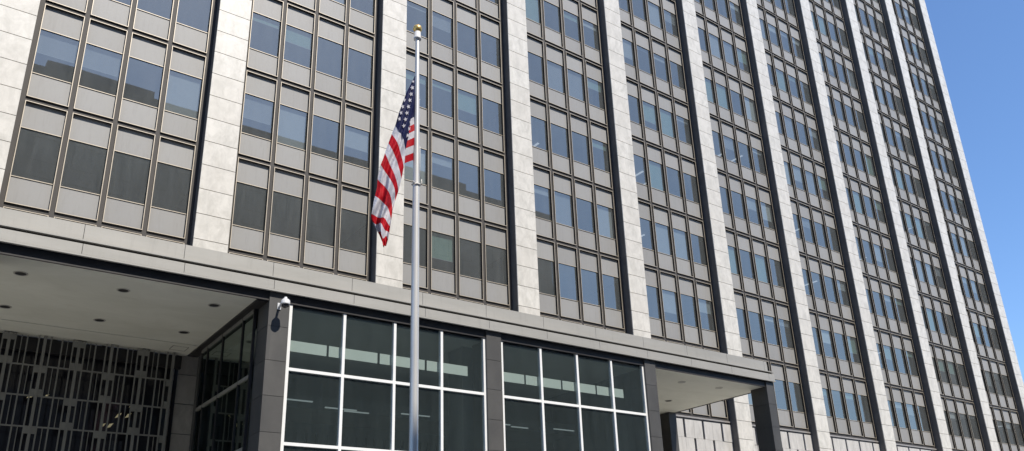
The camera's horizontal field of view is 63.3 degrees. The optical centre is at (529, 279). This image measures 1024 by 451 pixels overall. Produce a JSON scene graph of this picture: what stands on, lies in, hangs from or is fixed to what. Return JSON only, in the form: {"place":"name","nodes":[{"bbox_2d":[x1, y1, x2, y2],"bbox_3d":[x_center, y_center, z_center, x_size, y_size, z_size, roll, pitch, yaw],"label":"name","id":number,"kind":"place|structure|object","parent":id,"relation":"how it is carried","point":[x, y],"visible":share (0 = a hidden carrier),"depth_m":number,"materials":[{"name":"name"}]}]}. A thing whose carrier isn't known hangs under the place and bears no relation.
{"place":"outdoors","nodes":[
{"label":"outdoors","id":0,"kind":"place"},
{"bbox_2d":[409,24,421,450],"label":"flagpole","id":1,"kind":"object","parent":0,"point":[414,377],"visible":1,"depth_m":16.68,"materials":[{"name":"metal"}]},
{"bbox_2d":[371,77,414,246],"bbox_3d":[-2.758,-2.559,17.288,0.315,4.436,1.118,-17,-26,34],"label":"flag","id":2,"kind":"object","parent":1,"relation":"attached to","point":[399,151],"visible":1,"depth_m":17.07,"materials":[{"name":"multicoloured fabric"}]},
{"bbox_2d":[0,0,1023,450],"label":"office tower","id":3,"kind":"structure","parent":0,"point":[784,190],"depth_m":42.74,"materials":[{"name":"white stone"}]},
{"bbox_2d":[4,100,67,210],"bbox_3d":[-15.684,-3.949,26.455,1.219,3.640,0.135,13,-26,-35],"label":"window","id":4,"kind":"structure","parent":3,"relation":"in","point":[37,117],"depth_m":26.43,"materials":[{"name":"grey metal"}]},
{"bbox_2d":[26,4,84,107],"bbox_3d":[-15.863,-7.481,27.846,1.219,3.640,0.220,13,-26,-35],"label":"window","id":5,"kind":"structure","parent":3,"relation":"in","point":[55,20],"depth_m":27.99,"materials":[{"name":"grey metal"}]},
{"bbox_2d":[55,113,112,220],"bbox_3d":[-14.591,-3.696,27.239,1.219,3.640,0.135,13,-26,-35],"label":"window","id":6,"kind":"structure","parent":3,"relation":"in","point":[87,130],"depth_m":27.23,"materials":[{"name":"grey metal"}]},
{"bbox_2d":[73,18,127,119],"bbox_3d":[-14.770,-7.228,28.630,1.219,3.640,0.220,13,-26,-35],"label":"window","id":7,"kind":"structure","parent":3,"relation":"in","point":[102,35],"depth_m":28.78,"materials":[{"name":"grey metal"}]},
{"bbox_2d":[91,0,132,27],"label":"window","id":8,"kind":"structure","parent":3,"relation":"in","point":[113,11],"depth_m":29.53,"materials":[{"name":"grey metal"}]},
{"bbox_2d":[102,125,154,229],"bbox_3d":[-13.498,-3.442,28.023,1.219,3.640,0.135,13,-26,-35],"label":"window","id":9,"kind":"structure","parent":3,"relation":"in","point":[129,141],"depth_m":28.01,"materials":[{"name":"grey metal"}]},
{"bbox_2d":[118,32,167,130],"bbox_3d":[-13.651,-6.988,29.382,1.219,3.640,0.135,13,-26,-35],"label":"window","id":10,"kind":"structure","parent":3,"relation":"in","point":[142,48],"depth_m":29.40,"materials":[{"name":"grey metal"}]},
{"bbox_2d":[133,0,173,40],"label":"window","id":11,"kind":"structure","parent":3,"relation":"in","point":[145,22],"depth_m":30.31,"materials":[{"name":"grey metal"}]},
{"bbox_2d":[147,136,195,238],"bbox_3d":[-12.405,-3.189,28.807,1.219,3.640,0.135,13,-26,-35],"label":"window","id":12,"kind":"structure","parent":3,"relation":"in","point":[171,152],"depth_m":28.81,"materials":[{"name":"grey metal"}]},
{"bbox_2d":[160,46,205,141],"bbox_3d":[-12.584,-6.722,30.197,1.219,3.640,0.220,13,-26,-35],"label":"window","id":13,"kind":"structure","parent":3,"relation":"in","point":[179,118],"depth_m":30.28,"materials":[{"name":"blue glass"}]},
{"bbox_2d":[173,0,212,53],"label":"window","id":14,"kind":"structure","parent":3,"relation":"in","point":[184,35],"depth_m":31.10,"materials":[{"name":"grey metal"}]},
{"bbox_2d":[229,157,270,254],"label":"window","id":15,"kind":"structure","parent":3,"relation":"in","point":[252,173],"depth_m":30.39,"materials":[{"name":"grey metal"}]},
{"bbox_2d":[238,70,276,162],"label":"window","id":16,"kind":"structure","parent":3,"relation":"in","point":[256,85],"depth_m":31.92,"materials":[{"name":"grey metal"}]},
{"bbox_2d":[247,0,283,76],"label":"window","id":17,"kind":"structure","parent":3,"relation":"in","point":[257,60],"depth_m":33.21,"materials":[{"name":"grey metal"}]},
{"bbox_2d":[267,167,304,262],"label":"window","id":18,"kind":"structure","parent":3,"relation":"in","point":[286,182],"depth_m":31.18,"materials":[{"name":"grey metal"}]},
{"bbox_2d":[274,82,310,171],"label":"window","id":19,"kind":"structure","parent":3,"relation":"in","point":[290,152],"depth_m":32.64,"materials":[{"name":"blue glass"}]},
{"bbox_2d":[281,3,314,87],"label":"window","id":20,"kind":"structure","parent":3,"relation":"in","point":[298,18],"depth_m":34.08,"materials":[{"name":"grey metal"}]},
{"bbox_2d":[303,176,337,269],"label":"window","id":21,"kind":"structure","parent":3,"relation":"in","point":[321,191],"depth_m":31.98,"materials":[{"name":"grey metal"}]},
{"bbox_2d":[309,93,341,180],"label":"window","id":22,"kind":"structure","parent":3,"relation":"in","point":[324,107],"depth_m":33.36,"materials":[{"name":"grey metal"}]},
{"bbox_2d":[314,16,345,98],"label":"window","id":23,"kind":"structure","parent":3,"relation":"in","point":[330,30],"depth_m":34.75,"materials":[{"name":"grey metal"}]},
{"bbox_2d":[337,185,369,275],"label":"window","id":24,"kind":"structure","parent":3,"relation":"in","point":[352,199],"depth_m":32.75,"materials":[{"name":"grey metal"}]},
{"bbox_2d":[341,103,371,188],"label":"window","id":25,"kind":"structure","parent":3,"relation":"in","point":[355,117],"depth_m":34.28,"materials":[{"name":"grey metal"}]},
{"bbox_2d":[345,27,374,108],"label":"window","id":26,"kind":"structure","parent":3,"relation":"in","point":[358,41],"depth_m":35.52,"materials":[{"name":"grey metal"}]},
{"bbox_2d":[349,0,375,34],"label":"window","id":27,"kind":"structure","parent":3,"relation":"in","point":[358,19],"depth_m":36.40,"materials":[{"name":"grey metal"}]},
{"bbox_2d":[0,207,782,450],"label":"entrance pavilion","id":28,"kind":"structure","parent":3,"relation":"attached to","point":[321,362],"depth_m":24.52,"materials":[{"name":"concrete"}]},
{"bbox_2d":[277,297,289,309],"bbox_3d":[-6.419,0.634,21.668,0.250,0.306,0.524,13,-26,-35],"label":"security camera","id":29,"kind":"object","parent":28,"relation":"attached to","point":[285,302],"visible":1,"depth_m":21.49,"materials":[{"name":"white plastic"}]},
{"bbox_2d":[403,202,427,288],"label":"window","id":30,"kind":"structure","parent":3,"relation":"in","point":[423,212],"depth_m":34.48,"materials":[{"name":"grey metal"}]},
{"bbox_2d":[404,128,428,204],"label":"window","id":31,"kind":"structure","parent":3,"relation":"in","point":[424,134],"depth_m":35.62,"materials":[{"name":"grey metal"}]},
{"bbox_2d":[406,49,428,127],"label":"window","id":32,"kind":"structure","parent":3,"relation":"in","point":[410,56],"depth_m":37.38,"materials":[{"name":"grey metal"}]},
{"bbox_2d":[406,0,428,55],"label":"window","id":33,"kind":"structure","parent":3,"relation":"in","point":[410,43],"depth_m":38.28,"materials":[{"name":"grey metal"}]},
{"bbox_2d":[431,0,453,65],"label":"window","id":34,"kind":"structure","parent":3,"relation":"in","point":[441,52],"depth_m":39.34,"materials":[{"name":"grey metal"}]},
{"bbox_2d":[431,59,454,135],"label":"window","id":35,"kind":"structure","parent":3,"relation":"in","point":[440,72],"depth_m":37.99,"materials":[{"name":"grey metal"}]},
{"bbox_2d":[431,209,455,294],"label":"window","id":36,"kind":"structure","parent":3,"relation":"in","point":[443,225],"depth_m":35.28,"materials":[{"name":"grey metal"}]},
{"bbox_2d":[431,131,455,212],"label":"window","id":37,"kind":"structure","parent":3,"relation":"in","point":[442,145],"depth_m":36.65,"materials":[{"name":"grey metal"}]},
{"bbox_2d":[456,3,478,74],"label":"window","id":38,"kind":"structure","parent":3,"relation":"in","point":[466,16],"depth_m":40.05,"materials":[{"name":"grey metal"}]},
{"bbox_2d":[457,69,479,144],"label":"window","id":39,"kind":"structure","parent":3,"relation":"in","point":[466,82],"depth_m":38.78,"materials":[{"name":"grey metal"}]},
{"bbox_2d":[457,140,481,219],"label":"window","id":40,"kind":"structure","parent":3,"relation":"in","point":[467,153],"depth_m":37.31,"materials":[{"name":"grey metal"}]},
{"bbox_2d":[458,217,483,299],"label":"window","id":41,"kind":"structure","parent":3,"relation":"in","point":[470,230],"depth_m":35.93,"materials":[{"name":"grey metal"}]},
{"bbox_2d":[479,14,501,83],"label":"window","id":42,"kind":"structure","parent":3,"relation":"in","point":[489,26],"depth_m":40.92,"materials":[{"name":"grey metal"}]},
{"bbox_2d":[481,79,504,152],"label":"window","id":43,"kind":"structure","parent":3,"relation":"in","point":[490,91],"depth_m":39.47,"materials":[{"name":"grey metal"}]},
{"bbox_2d":[482,149,506,226],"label":"window","id":44,"kind":"structure","parent":3,"relation":"in","point":[492,161],"depth_m":38.09,"materials":[{"name":"grey metal"}]},
{"bbox_2d":[484,224,509,305],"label":"window","id":45,"kind":"structure","parent":3,"relation":"in","point":[494,236],"depth_m":36.72,"materials":[{"name":"grey metal"}]},
{"bbox_2d":[527,34,546,101],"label":"window","id":46,"kind":"structure","parent":3,"relation":"in","point":[535,46],"depth_m":42.55,"materials":[{"name":"grey metal"}]},
{"bbox_2d":[530,98,549,167],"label":"window","id":47,"kind":"structure","parent":3,"relation":"in","point":[538,109],"depth_m":41.24,"materials":[{"name":"grey metal"}]},
{"bbox_2d":[533,165,553,239],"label":"window","id":48,"kind":"structure","parent":3,"relation":"in","point":[542,177],"depth_m":39.88,"materials":[{"name":"grey metal"}]},
{"bbox_2d":[536,237,558,315],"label":"window","id":49,"kind":"structure","parent":3,"relation":"in","point":[545,248],"depth_m":38.44,"materials":[{"name":"grey metal"}]},
{"bbox_2d":[543,0,562,47],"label":"window","id":50,"kind":"structure","parent":3,"relation":"in","point":[554,37],"depth_m":44.22,"materials":[{"name":"grey metal"}]},
{"bbox_2d":[545,42,567,109],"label":"window","id":51,"kind":"structure","parent":3,"relation":"in","point":[556,96],"depth_m":43.24,"materials":[{"name":"blue metal"}]},
{"bbox_2d":[548,105,571,174],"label":"window","id":52,"kind":"structure","parent":3,"relation":"in","point":[558,117],"depth_m":41.83,"materials":[{"name":"grey metal"}]},
{"bbox_2d":[552,172,575,245],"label":"window","id":53,"kind":"structure","parent":3,"relation":"in","point":[565,233],"depth_m":40.51,"materials":[{"name":"blue glass"}]},
{"bbox_2d":[556,243,580,320],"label":"window","id":54,"kind":"structure","parent":3,"relation":"in","point":[566,255],"depth_m":39.08,"materials":[{"name":"grey metal"}]},
{"bbox_2d":[562,0,582,56],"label":"window","id":55,"kind":"structure","parent":3,"relation":"in","point":[570,6],"depth_m":45.39,"materials":[{"name":"grey metal"}]},
{"bbox_2d":[565,52,587,117],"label":"window","id":56,"kind":"structure","parent":3,"relation":"in","point":[574,63],"depth_m":44.02,"materials":[{"name":"blue glass"}]},
{"bbox_2d":[569,113,592,181],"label":"window","id":57,"kind":"structure","parent":3,"relation":"in","point":[579,125],"depth_m":42.61,"materials":[{"name":"grey metal"}]},
{"bbox_2d":[574,179,597,250],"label":"window","id":58,"kind":"structure","parent":3,"relation":"in","point":[583,190],"depth_m":41.24,"materials":[{"name":"grey metal"}]},
{"bbox_2d":[578,249,602,324],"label":"window","id":59,"kind":"structure","parent":3,"relation":"in","point":[588,261],"depth_m":39.87,"materials":[{"name":"grey metal"}]},
{"bbox_2d":[580,3,601,65],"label":"window","id":60,"kind":"structure","parent":3,"relation":"in","point":[588,14],"depth_m":46.23,"materials":[{"name":"grey metal"}]},
{"bbox_2d":[585,60,606,124],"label":"window","id":61,"kind":"structure","parent":3,"relation":"in","point":[594,72],"depth_m":44.89,"materials":[{"name":"grey metal"}]},
{"bbox_2d":[589,121,612,188],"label":"window","id":62,"kind":"structure","parent":3,"relation":"in","point":[598,132],"depth_m":43.51,"materials":[{"name":"grey metal"}]},
{"bbox_2d":[594,186,617,256],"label":"window","id":63,"kind":"structure","parent":3,"relation":"in","point":[603,197],"depth_m":42.08,"materials":[{"name":"blue glass"}]},
{"bbox_2d":[600,255,624,328],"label":"window","id":64,"kind":"structure","parent":3,"relation":"in","point":[614,318],"depth_m":40.66,"materials":[{"name":"grey metal"}]},
{"bbox_2d":[621,23,637,81],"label":"window","id":65,"kind":"structure","parent":3,"relation":"in","point":[627,32],"depth_m":47.90,"materials":[{"name":"blue metal"}]},
{"bbox_2d":[626,78,643,139],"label":"window","id":66,"kind":"structure","parent":3,"relation":"in","point":[632,87],"depth_m":46.50,"materials":[{"name":"grey metal"}]},
{"bbox_2d":[632,137,649,201],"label":"window","id":67,"kind":"structure","parent":3,"relation":"in","point":[643,192],"depth_m":45.15,"materials":[{"name":"grey metal"}]},
{"bbox_2d":[634,29,654,88],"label":"window","id":68,"kind":"structure","parent":3,"relation":"in","point":[642,40],"depth_m":48.56,"materials":[{"name":"grey metal"}]},
{"bbox_2d":[638,200,656,267],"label":"window","id":69,"kind":"structure","parent":3,"relation":"in","point":[649,256],"depth_m":43.78,"materials":[{"name":"grey metal"}]},
{"bbox_2d":[640,84,661,146],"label":"window","id":70,"kind":"structure","parent":3,"relation":"in","point":[648,95],"depth_m":47.21,"materials":[{"name":"blue glass"}]},
{"bbox_2d":[644,267,663,337],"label":"window","id":71,"kind":"structure","parent":3,"relation":"in","point":[651,275],"depth_m":42.42,"materials":[{"name":"grey metal"}]},
{"bbox_2d":[646,143,667,207],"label":"window","id":72,"kind":"structure","parent":3,"relation":"in","point":[658,196],"depth_m":45.81,"materials":[{"name":"blue metal"}]},
{"bbox_2d":[651,37,671,95],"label":"window","id":73,"kind":"structure","parent":3,"relation":"in","point":[658,48],"depth_m":49.37,"materials":[{"name":"grey metal"}]},
{"bbox_2d":[652,205,675,271],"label":"window","id":74,"kind":"structure","parent":3,"relation":"in","point":[661,216],"depth_m":44.44,"materials":[{"name":"blue glass"}]},
{"bbox_2d":[657,92,678,152],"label":"window","id":75,"kind":"structure","parent":3,"relation":"in","point":[665,103],"depth_m":47.96,"materials":[{"name":"blue glass"}]},
{"bbox_2d":[659,271,682,340],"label":"window","id":76,"kind":"structure","parent":3,"relation":"in","point":[668,281],"depth_m":43.13,"materials":[{"name":"grey metal"}]},
{"bbox_2d":[663,150,685,212],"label":"window","id":77,"kind":"structure","parent":3,"relation":"in","point":[672,161],"depth_m":46.54,"materials":[{"name":"grey metal"}]},
{"bbox_2d":[667,45,687,103],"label":"window","id":78,"kind":"structure","parent":3,"relation":"in","point":[675,56],"depth_m":50.08,"materials":[{"name":"grey metal"}]},
{"bbox_2d":[666,341,690,413],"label":"window","id":79,"kind":"structure","parent":3,"relation":"in","point":[687,411],"depth_m":41.31,"materials":[{"name":"grey metal"}]},
{"bbox_2d":[670,211,692,276],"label":"window","id":80,"kind":"structure","parent":3,"relation":"in","point":[678,221],"depth_m":45.22,"materials":[{"name":"blue glass"}]},
{"bbox_2d":[673,99,694,159],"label":"window","id":81,"kind":"structure","parent":3,"relation":"in","point":[681,109],"depth_m":48.79,"materials":[{"name":"grey metal"}]},
{"bbox_2d":[677,276,700,344],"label":"window","id":82,"kind":"structure","parent":3,"relation":"in","point":[686,286],"depth_m":43.79,"materials":[{"name":"grey metal"}]},
{"bbox_2d":[680,156,702,218],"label":"window","id":83,"kind":"structure","parent":3,"relation":"in","point":[688,166],"depth_m":47.33,"materials":[{"name":"grey metal"}]},
{"bbox_2d":[686,345,709,415],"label":"window","id":84,"kind":"structure","parent":3,"relation":"in","point":[703,410],"depth_m":41.98,"materials":[{"name":"grey metal"}]},
{"bbox_2d":[687,217,710,281],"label":"window","id":85,"kind":"structure","parent":3,"relation":"in","point":[696,227],"depth_m":45.95,"materials":[{"name":"grey metal"}]},
{"bbox_2d":[695,280,718,348],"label":"window","id":86,"kind":"structure","parent":3,"relation":"in","point":[709,338],"depth_m":44.72,"materials":[{"name":"grey metal"}]},
{"bbox_2d":[703,348,727,417],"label":"window","id":87,"kind":"structure","parent":3,"relation":"in","point":[718,409],"depth_m":42.78,"materials":[{"name":"grey metal"}]},
{"bbox_2d":[710,115,725,171],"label":"window","id":88,"kind":"structure","parent":3,"relation":"in","point":[715,125],"depth_m":50.47,"materials":[{"name":"grey metal"}]},
{"bbox_2d":[717,170,733,229],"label":"window","id":89,"kind":"structure","parent":3,"relation":"in","point":[722,177],"depth_m":49.12,"materials":[{"name":"grey metal"}]},
{"bbox_2d":[725,229,742,290],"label":"window","id":90,"kind":"structure","parent":3,"relation":"in","point":[730,235],"depth_m":47.72,"materials":[{"name":"blue metal"}]},
{"bbox_2d":[728,175,749,234],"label":"window","id":91,"kind":"structure","parent":3,"relation":"in","point":[735,184],"depth_m":49.69,"materials":[{"name":"grey metal"}]},
{"bbox_2d":[734,291,751,355],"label":"window","id":92,"kind":"structure","parent":3,"relation":"in","point":[739,301],"depth_m":46.37,"materials":[{"name":"grey metal"}]},
{"bbox_2d":[736,233,758,294],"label":"window","id":93,"kind":"structure","parent":3,"relation":"in","point":[743,241],"depth_m":48.31,"materials":[{"name":"grey metal"}]},
{"bbox_2d":[743,356,754,421],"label":"window","id":94,"kind":"structure","parent":3,"relation":"in","point":[749,395],"depth_m":44.40,"materials":[{"name":"grey metal"}]},
{"bbox_2d":[745,294,767,358],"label":"window","id":95,"kind":"structure","parent":3,"relation":"in","point":[759,348],"depth_m":46.93,"materials":[{"name":"grey metal"}]},
{"bbox_2d":[755,359,769,370],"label":"window","id":96,"kind":"structure","parent":3,"relation":"in","point":[767,362],"depth_m":46.32,"materials":[{"name":"grey metal"}]},
{"bbox_2d":[751,238,773,298],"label":"window","id":97,"kind":"structure","parent":3,"relation":"in","point":[759,248],"depth_m":49.16,"materials":[{"name":"blue glass"}]},
{"bbox_2d":[760,298,782,361],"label":"window","id":98,"kind":"structure","parent":3,"relation":"in","point":[768,307],"depth_m":47.83,"materials":[{"name":"grey metal"}]},
{"bbox_2d":[766,242,787,302],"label":"window","id":99,"kind":"structure","parent":3,"relation":"in","point":[773,251],"depth_m":49.88,"materials":[{"name":"grey metal"}]},
{"bbox_2d":[770,362,792,426],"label":"window","id":100,"kind":"structure","parent":3,"relation":"in","point":[784,416],"depth_m":46.42,"materials":[{"name":"grey metal"}]},
{"bbox_2d":[775,302,797,364],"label":"window","id":101,"kind":"structure","parent":3,"relation":"in","point":[789,354],"depth_m":48.63,"materials":[{"name":"grey metal"}]},
{"bbox_2d":[785,365,807,428],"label":"window","id":102,"kind":"structure","parent":3,"relation":"in","point":[792,373],"depth_m":47.16,"materials":[{"name":"grey metal"}]},
{"bbox_2d":[809,311,825,370],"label":"window","id":103,"kind":"structure","parent":3,"relation":"in","point":[813,316],"depth_m":50.31,"materials":[{"name":"grey metal"}]},
{"bbox_2d":[819,372,836,432],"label":"window","id":104,"kind":"structure","parent":3,"relation":"in","point":[823,376],"depth_m":49.05,"materials":[{"name":"grey metal"}]},
{"bbox_2d":[828,374,850,434],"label":"window","id":105,"kind":"structure","parent":3,"relation":"in","point":[835,384],"depth_m":49.50,"materials":[{"name":"grey metal"}]},
{"bbox_2d":[925,0,1023,382],"label":"sky","id":106,"kind":"structure","parent":0,"point":[980,43],"materials":[{"name":"blue"}]}
]}

